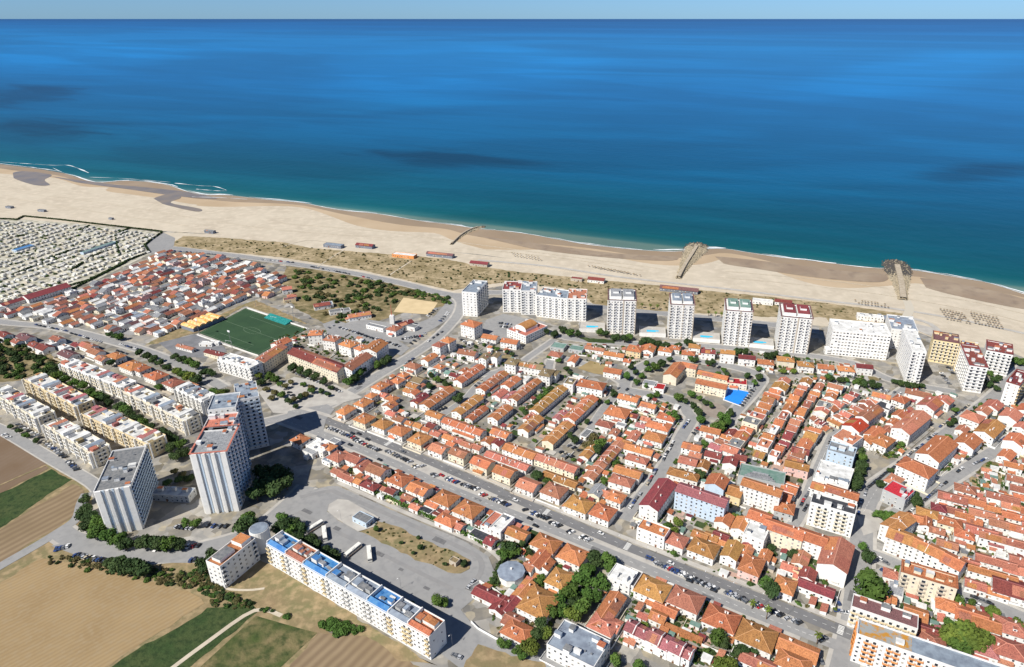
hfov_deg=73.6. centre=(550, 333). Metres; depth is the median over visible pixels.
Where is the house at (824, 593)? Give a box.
[795,577,835,603]
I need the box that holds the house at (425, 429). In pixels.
[421,425,431,434]
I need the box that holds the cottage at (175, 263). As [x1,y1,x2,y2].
[169,260,181,266]
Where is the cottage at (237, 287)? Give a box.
[228,285,240,290]
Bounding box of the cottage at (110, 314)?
[104,312,114,317]
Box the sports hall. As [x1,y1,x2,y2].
[726,377,746,389]
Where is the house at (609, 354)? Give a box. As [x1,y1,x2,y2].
[603,350,624,360]
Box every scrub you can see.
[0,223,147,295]
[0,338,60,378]
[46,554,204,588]
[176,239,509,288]
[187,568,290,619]
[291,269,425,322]
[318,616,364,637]
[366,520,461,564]
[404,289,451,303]
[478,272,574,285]
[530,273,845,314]
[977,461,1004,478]
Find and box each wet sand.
[480,236,678,260]
[716,257,887,281]
[920,278,1023,308]
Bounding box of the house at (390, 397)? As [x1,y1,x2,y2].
[384,394,399,402]
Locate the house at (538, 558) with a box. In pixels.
[527,549,551,572]
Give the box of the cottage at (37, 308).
[31,306,43,311]
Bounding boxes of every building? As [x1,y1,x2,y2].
[0,384,56,432]
[21,372,95,420]
[41,417,111,468]
[58,358,136,397]
[79,405,167,458]
[120,384,203,435]
[173,381,214,414]
[206,533,259,588]
[217,353,264,380]
[254,344,287,372]
[265,530,298,574]
[270,336,292,350]
[284,540,316,584]
[287,347,344,383]
[301,550,339,598]
[307,329,323,344]
[323,334,341,350]
[324,562,358,609]
[338,339,359,356]
[343,573,379,622]
[344,352,373,377]
[353,343,366,356]
[360,339,388,361]
[365,584,401,634]
[386,596,420,646]
[406,607,446,659]
[806,492,856,537]
[831,428,863,451]
[841,418,869,435]
[847,593,918,635]
[849,617,1005,666]
[855,404,883,428]
[862,425,886,436]
[862,434,873,450]
[870,433,896,453]
[871,391,890,402]
[875,400,894,416]
[880,480,915,510]
[882,425,891,435]
[883,473,904,487]
[885,418,899,425]
[889,410,931,445]
[890,394,910,408]
[891,409,908,419]
[894,456,937,491]
[898,559,958,601]
[904,388,931,400]
[914,435,958,474]
[915,396,943,418]
[928,330,959,365]
[938,395,954,411]
[953,340,978,370]
[954,343,988,392]
[954,425,970,435]
[954,432,983,455]
[958,409,985,429]
[973,419,1006,445]
[974,405,993,418]
[982,399,1004,415]
[983,339,1013,375]
[995,448,1017,462]
[997,408,1023,427]
[1000,369,1023,406]
[1000,432,1023,453]
[1011,421,1023,434]
[1016,403,1023,418]
[1020,441,1023,455]
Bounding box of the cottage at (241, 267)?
[238,264,246,270]
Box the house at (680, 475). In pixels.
[666,466,699,485]
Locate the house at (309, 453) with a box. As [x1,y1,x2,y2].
[302,445,317,459]
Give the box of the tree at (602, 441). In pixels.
[594,438,606,447]
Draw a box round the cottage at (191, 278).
[186,277,197,281]
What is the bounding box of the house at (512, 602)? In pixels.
[501,592,520,613]
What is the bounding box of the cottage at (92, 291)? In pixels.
[89,289,98,294]
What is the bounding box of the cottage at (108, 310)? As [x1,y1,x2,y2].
[105,304,120,312]
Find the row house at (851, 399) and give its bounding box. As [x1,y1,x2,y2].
[843,394,856,405]
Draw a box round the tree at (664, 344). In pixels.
[660,341,669,347]
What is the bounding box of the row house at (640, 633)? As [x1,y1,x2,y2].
[633,624,649,647]
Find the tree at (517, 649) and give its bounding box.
[511,644,523,654]
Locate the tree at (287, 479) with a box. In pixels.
[279,474,293,489]
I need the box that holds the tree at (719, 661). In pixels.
[711,656,729,666]
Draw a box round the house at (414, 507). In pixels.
[408,502,422,514]
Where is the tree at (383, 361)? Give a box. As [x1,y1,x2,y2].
[379,357,388,365]
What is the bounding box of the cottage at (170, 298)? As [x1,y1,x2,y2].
[165,294,176,302]
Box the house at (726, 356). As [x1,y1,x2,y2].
[720,349,734,363]
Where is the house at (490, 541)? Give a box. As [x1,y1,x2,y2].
[482,535,498,549]
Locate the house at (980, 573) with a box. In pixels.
[965,562,1018,583]
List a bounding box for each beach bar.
[204,229,215,233]
[323,242,344,248]
[355,242,374,248]
[392,252,416,258]
[426,251,454,258]
[469,260,489,266]
[570,276,582,281]
[587,276,605,283]
[659,284,698,294]
[752,298,772,305]
[774,299,791,304]
[856,312,883,322]
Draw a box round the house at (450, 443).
[445,440,456,446]
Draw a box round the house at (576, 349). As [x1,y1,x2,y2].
[568,345,583,353]
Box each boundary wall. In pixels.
[197,334,258,355]
[247,308,306,328]
[470,580,500,593]
[471,621,497,639]
[701,644,737,659]
[806,589,840,607]
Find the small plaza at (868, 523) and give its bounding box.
[857,508,883,534]
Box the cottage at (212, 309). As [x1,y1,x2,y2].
[204,306,217,312]
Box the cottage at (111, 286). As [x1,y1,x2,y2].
[102,283,115,289]
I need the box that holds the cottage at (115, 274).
[111,272,120,277]
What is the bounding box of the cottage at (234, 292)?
[230,289,243,296]
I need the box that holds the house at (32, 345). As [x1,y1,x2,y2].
[27,342,38,350]
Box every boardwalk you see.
[902,300,913,316]
[913,318,941,331]
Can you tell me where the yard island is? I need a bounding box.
[327,499,469,572]
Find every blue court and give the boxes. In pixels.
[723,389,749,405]
[724,388,748,404]
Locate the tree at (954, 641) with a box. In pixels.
[947,635,974,654]
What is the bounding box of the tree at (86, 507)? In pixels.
[75,503,92,512]
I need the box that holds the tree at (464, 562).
[460,559,467,566]
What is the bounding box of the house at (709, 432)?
[699,425,721,439]
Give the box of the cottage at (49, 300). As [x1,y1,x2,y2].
[43,297,54,303]
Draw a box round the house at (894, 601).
[885,593,896,606]
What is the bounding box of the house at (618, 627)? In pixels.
[614,618,623,637]
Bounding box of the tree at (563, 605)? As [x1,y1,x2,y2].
[557,602,568,617]
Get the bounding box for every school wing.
[663,361,685,385]
[682,362,698,375]
[684,369,695,377]
[695,378,727,397]
[697,370,728,383]
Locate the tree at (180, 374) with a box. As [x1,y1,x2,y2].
[177,370,188,376]
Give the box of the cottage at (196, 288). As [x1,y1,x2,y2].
[192,284,203,291]
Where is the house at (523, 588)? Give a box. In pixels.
[511,579,537,599]
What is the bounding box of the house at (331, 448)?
[320,442,337,454]
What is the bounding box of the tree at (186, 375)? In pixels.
[181,371,195,379]
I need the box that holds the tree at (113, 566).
[107,554,126,574]
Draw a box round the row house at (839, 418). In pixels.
[832,413,848,422]
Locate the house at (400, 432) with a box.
[387,424,411,441]
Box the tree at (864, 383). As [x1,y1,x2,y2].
[860,379,868,387]
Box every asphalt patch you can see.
[301,508,311,513]
[375,551,384,556]
[432,536,445,544]
[497,495,508,500]
[591,546,603,552]
[834,622,846,631]
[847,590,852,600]
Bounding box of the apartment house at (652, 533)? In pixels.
[636,518,669,549]
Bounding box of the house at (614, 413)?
[603,404,631,422]
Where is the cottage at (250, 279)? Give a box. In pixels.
[243,275,255,283]
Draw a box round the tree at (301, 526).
[293,521,307,531]
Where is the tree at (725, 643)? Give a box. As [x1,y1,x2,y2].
[719,636,729,648]
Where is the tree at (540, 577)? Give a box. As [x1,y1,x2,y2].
[533,573,545,586]
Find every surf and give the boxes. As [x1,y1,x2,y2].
[111,180,1023,293]
[188,190,229,194]
[532,234,641,249]
[656,247,721,249]
[769,254,831,262]
[882,267,980,280]
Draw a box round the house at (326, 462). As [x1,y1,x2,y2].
[321,454,332,466]
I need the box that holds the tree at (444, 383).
[442,380,448,385]
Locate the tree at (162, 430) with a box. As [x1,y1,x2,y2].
[158,426,167,432]
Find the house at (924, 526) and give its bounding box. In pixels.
[918,515,931,534]
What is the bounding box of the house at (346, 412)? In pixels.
[335,405,356,420]
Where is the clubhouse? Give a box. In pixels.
[203,348,227,358]
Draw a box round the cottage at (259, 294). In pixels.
[254,291,263,297]
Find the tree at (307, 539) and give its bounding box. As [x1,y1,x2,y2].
[299,535,314,544]
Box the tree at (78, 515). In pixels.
[74,511,83,520]
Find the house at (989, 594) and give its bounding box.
[985,585,1009,603]
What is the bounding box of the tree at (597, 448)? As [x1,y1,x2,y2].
[593,444,601,453]
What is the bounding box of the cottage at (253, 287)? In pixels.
[248,285,257,289]
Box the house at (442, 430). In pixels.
[438,428,448,434]
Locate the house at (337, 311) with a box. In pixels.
[329,308,343,315]
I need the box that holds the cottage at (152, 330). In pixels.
[146,326,160,334]
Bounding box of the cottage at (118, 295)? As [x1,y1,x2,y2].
[114,293,123,298]
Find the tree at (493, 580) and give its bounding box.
[490,577,495,583]
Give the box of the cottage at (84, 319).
[78,313,93,324]
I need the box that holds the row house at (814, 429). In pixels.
[808,426,822,438]
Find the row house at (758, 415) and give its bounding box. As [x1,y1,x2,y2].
[749,411,766,424]
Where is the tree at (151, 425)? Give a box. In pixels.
[144,422,154,428]
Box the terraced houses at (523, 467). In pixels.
[483,450,531,474]
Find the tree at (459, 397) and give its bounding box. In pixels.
[451,393,463,403]
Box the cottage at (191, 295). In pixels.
[184,292,196,299]
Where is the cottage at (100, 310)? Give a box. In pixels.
[94,306,106,313]
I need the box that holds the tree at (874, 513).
[872,509,878,516]
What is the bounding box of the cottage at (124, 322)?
[119,319,132,325]
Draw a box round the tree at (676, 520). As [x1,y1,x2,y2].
[673,516,683,525]
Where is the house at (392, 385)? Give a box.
[385,379,394,389]
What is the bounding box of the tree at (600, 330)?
[595,328,603,334]
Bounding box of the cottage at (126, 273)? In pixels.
[119,270,129,277]
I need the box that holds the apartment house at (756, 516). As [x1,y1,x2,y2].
[746,507,773,524]
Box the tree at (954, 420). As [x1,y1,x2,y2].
[950,417,957,422]
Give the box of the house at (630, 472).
[612,464,643,484]
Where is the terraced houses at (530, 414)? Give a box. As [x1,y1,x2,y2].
[522,412,535,421]
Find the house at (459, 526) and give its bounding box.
[453,520,466,533]
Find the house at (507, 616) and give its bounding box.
[500,611,525,625]
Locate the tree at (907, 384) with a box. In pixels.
[904,381,910,387]
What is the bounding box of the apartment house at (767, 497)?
[740,477,783,513]
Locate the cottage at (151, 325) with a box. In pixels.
[144,323,158,328]
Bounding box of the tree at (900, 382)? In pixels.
[896,380,903,386]
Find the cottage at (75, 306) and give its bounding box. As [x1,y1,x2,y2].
[65,304,80,308]
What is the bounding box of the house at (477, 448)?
[471,443,484,453]
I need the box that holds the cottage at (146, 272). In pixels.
[141,270,154,275]
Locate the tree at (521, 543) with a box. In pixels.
[518,540,525,547]
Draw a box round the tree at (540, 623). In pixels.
[534,616,547,628]
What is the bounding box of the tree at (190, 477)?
[183,473,194,481]
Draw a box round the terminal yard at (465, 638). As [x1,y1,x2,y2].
[288,486,563,666]
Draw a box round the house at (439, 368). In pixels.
[433,363,445,372]
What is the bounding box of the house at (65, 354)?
[57,349,80,359]
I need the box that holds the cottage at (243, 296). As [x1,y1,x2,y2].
[238,292,246,300]
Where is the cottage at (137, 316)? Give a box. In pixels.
[131,312,146,320]
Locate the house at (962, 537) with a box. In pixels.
[953,528,974,547]
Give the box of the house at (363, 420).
[352,412,375,428]
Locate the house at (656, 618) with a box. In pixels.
[647,608,668,627]
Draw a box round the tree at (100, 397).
[95,394,110,403]
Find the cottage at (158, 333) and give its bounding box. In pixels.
[153,330,164,337]
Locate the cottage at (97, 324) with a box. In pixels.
[89,320,103,328]
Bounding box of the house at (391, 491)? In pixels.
[383,486,399,496]
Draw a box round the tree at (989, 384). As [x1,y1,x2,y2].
[986,380,993,387]
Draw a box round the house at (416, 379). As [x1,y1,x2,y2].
[410,375,426,384]
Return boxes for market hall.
[21,283,70,303]
[181,312,223,331]
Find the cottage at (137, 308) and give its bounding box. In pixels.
[128,305,142,312]
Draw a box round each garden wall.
[332,414,357,423]
[349,422,371,431]
[367,428,387,437]
[383,437,406,444]
[402,443,427,454]
[443,456,469,468]
[464,465,491,478]
[487,475,518,488]
[510,487,539,500]
[535,496,570,508]
[539,649,610,666]
[583,599,626,627]
[585,615,622,649]
[613,399,637,409]
[633,503,673,523]
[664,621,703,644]
[897,426,933,448]
[903,480,939,494]
[984,431,1007,448]
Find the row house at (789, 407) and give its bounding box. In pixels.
[782,403,796,417]
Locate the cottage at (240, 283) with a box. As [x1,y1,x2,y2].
[236,281,247,286]
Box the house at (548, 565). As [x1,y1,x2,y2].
[540,557,555,574]
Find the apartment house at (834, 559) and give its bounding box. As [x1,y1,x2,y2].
[816,536,854,587]
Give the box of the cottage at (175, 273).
[169,271,182,277]
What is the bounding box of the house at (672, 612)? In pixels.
[651,601,679,622]
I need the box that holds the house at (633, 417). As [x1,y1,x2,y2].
[628,411,638,421]
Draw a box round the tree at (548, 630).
[542,625,552,639]
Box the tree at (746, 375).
[744,372,750,377]
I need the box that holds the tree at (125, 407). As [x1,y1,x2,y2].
[118,405,130,412]
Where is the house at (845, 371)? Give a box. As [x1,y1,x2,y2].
[836,365,855,376]
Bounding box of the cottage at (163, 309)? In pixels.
[154,306,168,312]
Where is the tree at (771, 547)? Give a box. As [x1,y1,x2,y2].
[767,543,776,550]
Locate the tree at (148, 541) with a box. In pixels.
[142,535,160,549]
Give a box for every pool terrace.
[579,322,604,331]
[639,326,665,337]
[693,331,719,343]
[746,337,773,349]
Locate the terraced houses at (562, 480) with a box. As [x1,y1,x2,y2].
[541,470,579,491]
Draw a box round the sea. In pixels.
[0,19,1023,292]
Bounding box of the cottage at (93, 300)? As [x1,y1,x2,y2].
[88,298,99,303]
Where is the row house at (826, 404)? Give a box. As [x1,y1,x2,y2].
[815,399,833,414]
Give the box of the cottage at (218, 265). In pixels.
[214,262,222,268]
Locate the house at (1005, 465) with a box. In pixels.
[999,460,1023,475]
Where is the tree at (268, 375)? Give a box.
[264,371,274,380]
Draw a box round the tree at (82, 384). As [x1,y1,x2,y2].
[76,380,87,390]
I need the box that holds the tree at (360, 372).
[355,368,364,375]
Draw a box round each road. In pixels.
[0,319,227,388]
[0,424,97,496]
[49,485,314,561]
[151,247,818,332]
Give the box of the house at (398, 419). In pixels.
[391,414,406,424]
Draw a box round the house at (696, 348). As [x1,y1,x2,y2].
[688,343,700,353]
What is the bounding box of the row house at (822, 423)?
[818,420,828,428]
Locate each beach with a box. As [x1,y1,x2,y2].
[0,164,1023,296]
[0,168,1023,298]
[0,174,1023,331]
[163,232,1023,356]
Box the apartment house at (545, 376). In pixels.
[538,368,554,385]
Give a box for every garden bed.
[511,430,518,435]
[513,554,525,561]
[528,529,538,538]
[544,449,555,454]
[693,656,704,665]
[694,521,705,528]
[700,638,710,647]
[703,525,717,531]
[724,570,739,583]
[729,505,741,511]
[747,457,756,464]
[809,558,816,565]
[815,602,820,609]
[868,376,878,380]
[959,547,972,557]
[969,476,978,483]
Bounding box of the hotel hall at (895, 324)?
[885,314,918,348]
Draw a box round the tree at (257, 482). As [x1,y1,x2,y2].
[252,476,274,489]
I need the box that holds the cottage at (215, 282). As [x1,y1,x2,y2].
[211,278,220,284]
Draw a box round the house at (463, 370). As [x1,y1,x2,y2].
[458,367,468,373]
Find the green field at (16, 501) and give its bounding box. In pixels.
[0,469,71,527]
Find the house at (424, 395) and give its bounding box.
[415,392,429,400]
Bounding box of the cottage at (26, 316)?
[21,313,32,319]
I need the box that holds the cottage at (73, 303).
[68,300,78,306]
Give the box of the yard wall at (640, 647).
[635,644,651,653]
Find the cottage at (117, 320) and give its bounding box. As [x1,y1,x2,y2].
[112,316,123,323]
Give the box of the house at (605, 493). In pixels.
[601,488,610,499]
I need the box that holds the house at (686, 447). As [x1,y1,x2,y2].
[681,441,702,454]
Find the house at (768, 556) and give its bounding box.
[758,548,776,566]
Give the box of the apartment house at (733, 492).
[725,484,742,505]
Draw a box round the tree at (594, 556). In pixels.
[586,549,603,567]
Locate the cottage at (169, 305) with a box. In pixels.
[162,302,173,308]
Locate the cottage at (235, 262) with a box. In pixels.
[229,259,237,265]
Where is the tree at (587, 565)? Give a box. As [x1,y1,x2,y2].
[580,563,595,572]
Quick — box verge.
[42,546,255,607]
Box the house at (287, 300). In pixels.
[283,297,295,303]
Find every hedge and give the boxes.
[0,215,161,231]
[12,250,69,274]
[69,259,127,285]
[70,247,109,270]
[71,261,126,288]
[114,227,129,255]
[127,231,162,260]
[335,477,486,546]
[492,557,504,585]
[851,447,866,489]
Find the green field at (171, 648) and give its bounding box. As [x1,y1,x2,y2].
[112,602,256,666]
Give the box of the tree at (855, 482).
[850,478,863,491]
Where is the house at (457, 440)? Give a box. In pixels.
[453,436,465,446]
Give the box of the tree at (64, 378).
[59,375,71,382]
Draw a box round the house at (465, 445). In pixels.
[459,440,473,450]
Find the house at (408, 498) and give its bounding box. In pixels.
[399,493,415,503]
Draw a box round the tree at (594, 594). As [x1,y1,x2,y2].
[580,586,602,603]
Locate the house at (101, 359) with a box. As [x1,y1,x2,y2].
[94,355,109,365]
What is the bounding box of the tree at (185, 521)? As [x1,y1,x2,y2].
[181,517,190,526]
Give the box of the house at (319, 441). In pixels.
[306,436,335,457]
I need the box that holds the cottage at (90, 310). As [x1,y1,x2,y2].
[84,306,95,313]
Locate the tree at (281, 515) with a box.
[275,512,288,518]
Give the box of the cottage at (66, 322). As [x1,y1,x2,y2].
[58,318,73,326]
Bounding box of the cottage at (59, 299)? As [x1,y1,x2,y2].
[54,296,66,301]
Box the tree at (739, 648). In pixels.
[733,643,749,655]
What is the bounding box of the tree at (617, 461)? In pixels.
[612,459,620,465]
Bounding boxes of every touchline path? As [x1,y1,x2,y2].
[196,333,256,356]
[245,307,309,329]
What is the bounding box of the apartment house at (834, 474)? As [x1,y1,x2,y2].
[813,459,853,489]
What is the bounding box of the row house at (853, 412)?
[847,410,857,417]
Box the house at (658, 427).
[645,420,671,436]
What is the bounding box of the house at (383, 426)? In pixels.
[371,418,394,434]
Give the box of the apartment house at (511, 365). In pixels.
[504,357,520,373]
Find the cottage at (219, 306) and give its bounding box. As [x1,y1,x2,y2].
[215,303,222,310]
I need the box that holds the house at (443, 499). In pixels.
[429,488,460,510]
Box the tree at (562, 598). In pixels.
[553,593,565,607]
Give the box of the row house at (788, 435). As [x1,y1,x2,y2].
[782,430,795,441]
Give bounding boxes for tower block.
[93,445,157,533]
[188,424,251,513]
[203,412,251,468]
[207,392,249,451]
[234,380,268,449]
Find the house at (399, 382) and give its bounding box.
[390,376,405,388]
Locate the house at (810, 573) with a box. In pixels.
[798,566,817,582]
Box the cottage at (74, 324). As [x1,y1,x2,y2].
[68,321,79,327]
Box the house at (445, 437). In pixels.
[441,433,454,442]
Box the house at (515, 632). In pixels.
[499,619,533,645]
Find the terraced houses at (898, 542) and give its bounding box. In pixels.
[882,527,914,558]
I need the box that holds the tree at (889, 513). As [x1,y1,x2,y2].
[885,511,895,517]
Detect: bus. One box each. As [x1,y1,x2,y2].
[305,519,323,533]
[321,525,327,541]
[344,542,361,557]
[366,545,371,562]
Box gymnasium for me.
[507,319,546,343]
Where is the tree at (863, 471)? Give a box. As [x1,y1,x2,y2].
[854,466,866,474]
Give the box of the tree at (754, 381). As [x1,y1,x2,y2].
[751,379,757,384]
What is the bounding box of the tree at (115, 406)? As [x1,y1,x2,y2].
[112,401,128,410]
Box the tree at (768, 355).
[763,352,773,359]
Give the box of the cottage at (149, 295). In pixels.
[138,292,151,297]
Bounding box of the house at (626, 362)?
[622,358,631,365]
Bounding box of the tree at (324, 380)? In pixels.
[319,377,327,383]
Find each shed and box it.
[0,297,25,306]
[342,465,348,471]
[377,492,385,499]
[378,486,385,492]
[401,411,408,416]
[420,383,425,389]
[433,487,439,493]
[439,355,445,360]
[452,363,458,368]
[465,525,473,531]
[474,520,481,527]
[483,582,492,588]
[500,423,506,429]
[504,588,513,596]
[506,424,513,429]
[510,584,516,589]
[514,522,522,528]
[519,547,525,557]
[522,378,528,383]
[522,525,529,530]
[535,446,544,452]
[538,569,548,577]
[548,421,556,426]
[562,564,570,571]
[566,404,574,409]
[571,397,577,401]
[576,485,583,491]
[577,458,582,464]
[578,477,585,484]
[580,491,587,498]
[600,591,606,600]
[601,428,608,433]
[601,470,608,477]
[605,361,611,366]
[606,438,612,444]
[609,584,618,590]
[623,635,635,648]
[625,614,636,621]
[630,522,636,528]
[634,601,644,612]
[636,440,643,445]
[636,611,647,621]
[642,396,649,401]
[646,466,653,471]
[653,453,659,461]
[656,576,666,582]
[659,625,669,634]
[666,508,673,515]
[667,514,673,522]
[668,630,674,636]
[673,404,679,409]
[678,526,685,534]
[685,513,692,520]
[685,642,696,652]
[689,620,700,630]
[694,434,700,440]
[698,632,706,643]
[701,652,712,664]
[706,627,713,635]
[716,649,725,656]
[719,568,728,577]
[724,468,732,474]
[728,636,734,645]
[729,473,734,479]
[747,380,752,388]
[748,441,756,448]
[760,461,767,467]
[768,564,774,572]
[769,624,781,635]
[776,569,786,576]
[780,548,787,554]
[780,553,786,561]
[808,596,817,607]
[819,603,828,615]
[862,390,868,396]
[879,417,886,423]
[897,448,904,455]
[903,595,909,604]
[906,592,918,602]
[915,601,926,608]
[929,618,938,624]
[937,612,944,623]
[949,392,957,397]
[951,458,960,464]
[953,454,961,459]
[960,454,966,460]
[960,549,967,556]
[965,604,975,608]
[966,543,975,551]
[981,467,991,473]
[982,483,989,487]
[983,472,989,481]
[989,471,997,475]
[990,465,998,471]
[990,477,997,484]
[993,483,999,491]
[995,550,1005,556]
[1007,469,1015,474]
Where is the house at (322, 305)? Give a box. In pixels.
[313,301,330,310]
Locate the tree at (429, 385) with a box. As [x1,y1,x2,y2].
[426,382,432,388]
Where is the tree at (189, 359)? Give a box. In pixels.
[183,357,193,365]
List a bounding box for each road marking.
[287,421,809,634]
[317,417,847,633]
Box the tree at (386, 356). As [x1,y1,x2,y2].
[384,354,391,362]
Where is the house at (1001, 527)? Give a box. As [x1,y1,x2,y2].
[987,517,1009,535]
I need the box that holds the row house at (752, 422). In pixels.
[741,415,763,432]
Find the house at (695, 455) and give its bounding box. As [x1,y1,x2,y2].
[688,451,702,458]
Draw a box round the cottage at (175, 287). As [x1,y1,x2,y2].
[168,285,178,290]
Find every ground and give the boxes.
[0,219,160,301]
[0,219,1023,666]
[464,644,545,666]
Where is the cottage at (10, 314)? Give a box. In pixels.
[3,310,17,318]
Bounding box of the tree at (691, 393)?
[687,390,695,396]
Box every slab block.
[502,280,521,312]
[521,281,537,314]
[536,287,568,319]
[567,288,586,321]
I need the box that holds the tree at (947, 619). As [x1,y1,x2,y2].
[943,616,954,624]
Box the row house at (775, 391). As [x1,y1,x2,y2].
[768,388,782,395]
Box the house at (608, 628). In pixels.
[586,611,620,642]
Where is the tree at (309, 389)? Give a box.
[307,387,315,392]
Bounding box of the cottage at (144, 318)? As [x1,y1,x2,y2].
[138,315,150,321]
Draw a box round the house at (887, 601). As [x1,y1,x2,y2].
[879,595,890,603]
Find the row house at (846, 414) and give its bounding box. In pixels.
[838,410,854,418]
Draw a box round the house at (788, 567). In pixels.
[780,560,797,576]
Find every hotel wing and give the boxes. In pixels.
[825,318,890,359]
[895,328,926,382]
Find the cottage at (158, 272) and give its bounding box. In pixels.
[153,270,162,275]
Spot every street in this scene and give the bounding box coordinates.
[264,297,462,424]
[422,368,504,424]
[430,339,555,375]
[500,357,629,406]
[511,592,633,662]
[549,330,955,393]
[569,388,627,447]
[617,356,766,521]
[787,386,905,526]
[869,548,1023,621]
[883,443,1002,520]
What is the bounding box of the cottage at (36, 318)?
[29,315,42,321]
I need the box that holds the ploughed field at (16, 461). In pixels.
[0,436,47,492]
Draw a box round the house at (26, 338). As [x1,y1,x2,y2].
[15,333,36,343]
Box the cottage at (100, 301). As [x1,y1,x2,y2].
[92,299,106,304]
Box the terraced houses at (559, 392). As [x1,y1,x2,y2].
[529,385,567,415]
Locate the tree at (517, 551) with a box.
[508,545,521,558]
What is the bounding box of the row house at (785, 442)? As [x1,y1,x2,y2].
[778,439,790,449]
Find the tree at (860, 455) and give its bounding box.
[857,452,867,459]
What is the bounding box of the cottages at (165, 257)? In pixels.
[129,249,205,270]
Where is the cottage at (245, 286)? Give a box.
[240,283,250,289]
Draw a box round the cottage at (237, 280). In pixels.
[233,278,242,283]
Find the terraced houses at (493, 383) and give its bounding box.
[476,370,508,395]
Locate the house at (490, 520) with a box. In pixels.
[480,511,501,534]
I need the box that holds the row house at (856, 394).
[848,391,860,400]
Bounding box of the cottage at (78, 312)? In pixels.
[70,310,84,316]
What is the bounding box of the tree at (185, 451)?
[175,447,190,457]
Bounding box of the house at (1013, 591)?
[990,575,1023,607]
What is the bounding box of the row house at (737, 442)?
[727,437,744,453]
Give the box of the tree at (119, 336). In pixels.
[114,333,124,340]
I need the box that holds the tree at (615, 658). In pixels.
[610,652,620,666]
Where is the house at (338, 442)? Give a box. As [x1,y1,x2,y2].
[329,437,341,445]
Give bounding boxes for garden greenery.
[269,330,368,360]
[329,465,533,555]
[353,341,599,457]
[487,558,594,629]
[560,342,880,379]
[576,399,680,500]
[600,600,795,666]
[640,453,836,607]
[691,378,870,482]
[875,393,951,457]
[895,593,976,625]
[913,457,1023,554]
[940,404,1023,470]
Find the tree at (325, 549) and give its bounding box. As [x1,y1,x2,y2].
[319,545,331,554]
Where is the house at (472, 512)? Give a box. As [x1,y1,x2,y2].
[451,498,485,525]
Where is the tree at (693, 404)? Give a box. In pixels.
[690,401,696,408]
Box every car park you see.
[52,544,205,562]
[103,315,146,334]
[144,233,174,253]
[323,320,408,354]
[347,298,454,342]
[480,314,545,340]
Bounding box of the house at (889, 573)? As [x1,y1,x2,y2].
[882,566,898,582]
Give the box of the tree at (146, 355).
[142,352,151,359]
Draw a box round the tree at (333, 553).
[327,549,340,561]
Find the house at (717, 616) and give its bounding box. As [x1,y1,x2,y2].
[700,602,742,636]
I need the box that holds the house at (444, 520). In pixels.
[434,512,460,532]
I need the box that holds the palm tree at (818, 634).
[814,631,822,643]
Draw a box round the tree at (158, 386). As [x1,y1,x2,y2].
[154,383,162,389]
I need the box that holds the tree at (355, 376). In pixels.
[350,373,359,380]
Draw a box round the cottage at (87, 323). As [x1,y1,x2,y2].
[85,319,97,325]
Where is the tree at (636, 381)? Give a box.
[633,379,640,384]
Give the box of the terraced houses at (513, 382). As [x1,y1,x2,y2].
[500,375,521,391]
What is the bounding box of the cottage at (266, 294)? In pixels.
[261,291,274,298]
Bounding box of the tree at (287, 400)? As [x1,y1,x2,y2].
[284,397,293,403]
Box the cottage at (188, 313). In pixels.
[180,310,193,316]
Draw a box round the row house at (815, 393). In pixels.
[808,390,820,401]
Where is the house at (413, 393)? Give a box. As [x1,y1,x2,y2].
[408,389,420,398]
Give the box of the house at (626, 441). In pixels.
[622,439,632,443]
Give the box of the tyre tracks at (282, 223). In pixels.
[282,223,660,268]
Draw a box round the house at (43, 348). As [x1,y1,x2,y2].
[34,343,55,354]
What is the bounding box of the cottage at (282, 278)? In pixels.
[274,275,286,282]
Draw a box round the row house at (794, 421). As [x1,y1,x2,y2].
[788,418,801,429]
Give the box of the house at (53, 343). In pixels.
[46,340,57,347]
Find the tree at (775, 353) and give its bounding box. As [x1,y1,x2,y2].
[770,350,778,357]
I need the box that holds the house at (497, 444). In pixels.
[491,438,504,450]
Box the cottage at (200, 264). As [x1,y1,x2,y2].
[197,260,208,267]
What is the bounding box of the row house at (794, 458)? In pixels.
[787,455,804,462]
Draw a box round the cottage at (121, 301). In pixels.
[113,299,126,304]
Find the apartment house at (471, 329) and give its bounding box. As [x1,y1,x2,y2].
[460,319,482,339]
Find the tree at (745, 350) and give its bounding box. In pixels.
[740,348,749,354]
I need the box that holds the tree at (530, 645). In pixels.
[520,637,540,656]
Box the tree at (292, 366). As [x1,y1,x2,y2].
[287,362,297,371]
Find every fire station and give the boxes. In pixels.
[366,323,386,331]
[386,325,402,336]
[394,319,413,329]
[407,323,419,331]
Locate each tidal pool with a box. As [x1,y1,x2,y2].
[13,171,51,185]
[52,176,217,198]
[154,195,201,210]
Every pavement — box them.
[0,318,229,387]
[0,423,98,496]
[49,484,316,563]
[149,246,818,333]
[264,297,463,426]
[275,422,799,639]
[297,406,853,628]
[336,481,504,563]
[424,367,500,420]
[429,338,558,377]
[498,356,631,406]
[547,329,954,393]
[567,389,625,448]
[616,355,769,521]
[784,386,904,526]
[824,357,1023,666]
[872,548,1023,616]
[884,430,1011,513]
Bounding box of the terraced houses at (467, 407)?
[451,394,483,419]
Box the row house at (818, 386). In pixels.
[813,382,824,392]
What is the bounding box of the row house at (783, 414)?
[778,410,789,421]
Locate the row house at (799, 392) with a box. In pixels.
[793,388,805,401]
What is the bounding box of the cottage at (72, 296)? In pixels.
[67,293,77,299]
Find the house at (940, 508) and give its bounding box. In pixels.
[930,501,946,515]
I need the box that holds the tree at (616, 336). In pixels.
[610,333,620,339]
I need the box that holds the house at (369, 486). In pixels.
[359,479,381,494]
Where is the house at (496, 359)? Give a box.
[491,351,501,366]
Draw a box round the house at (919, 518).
[906,511,923,531]

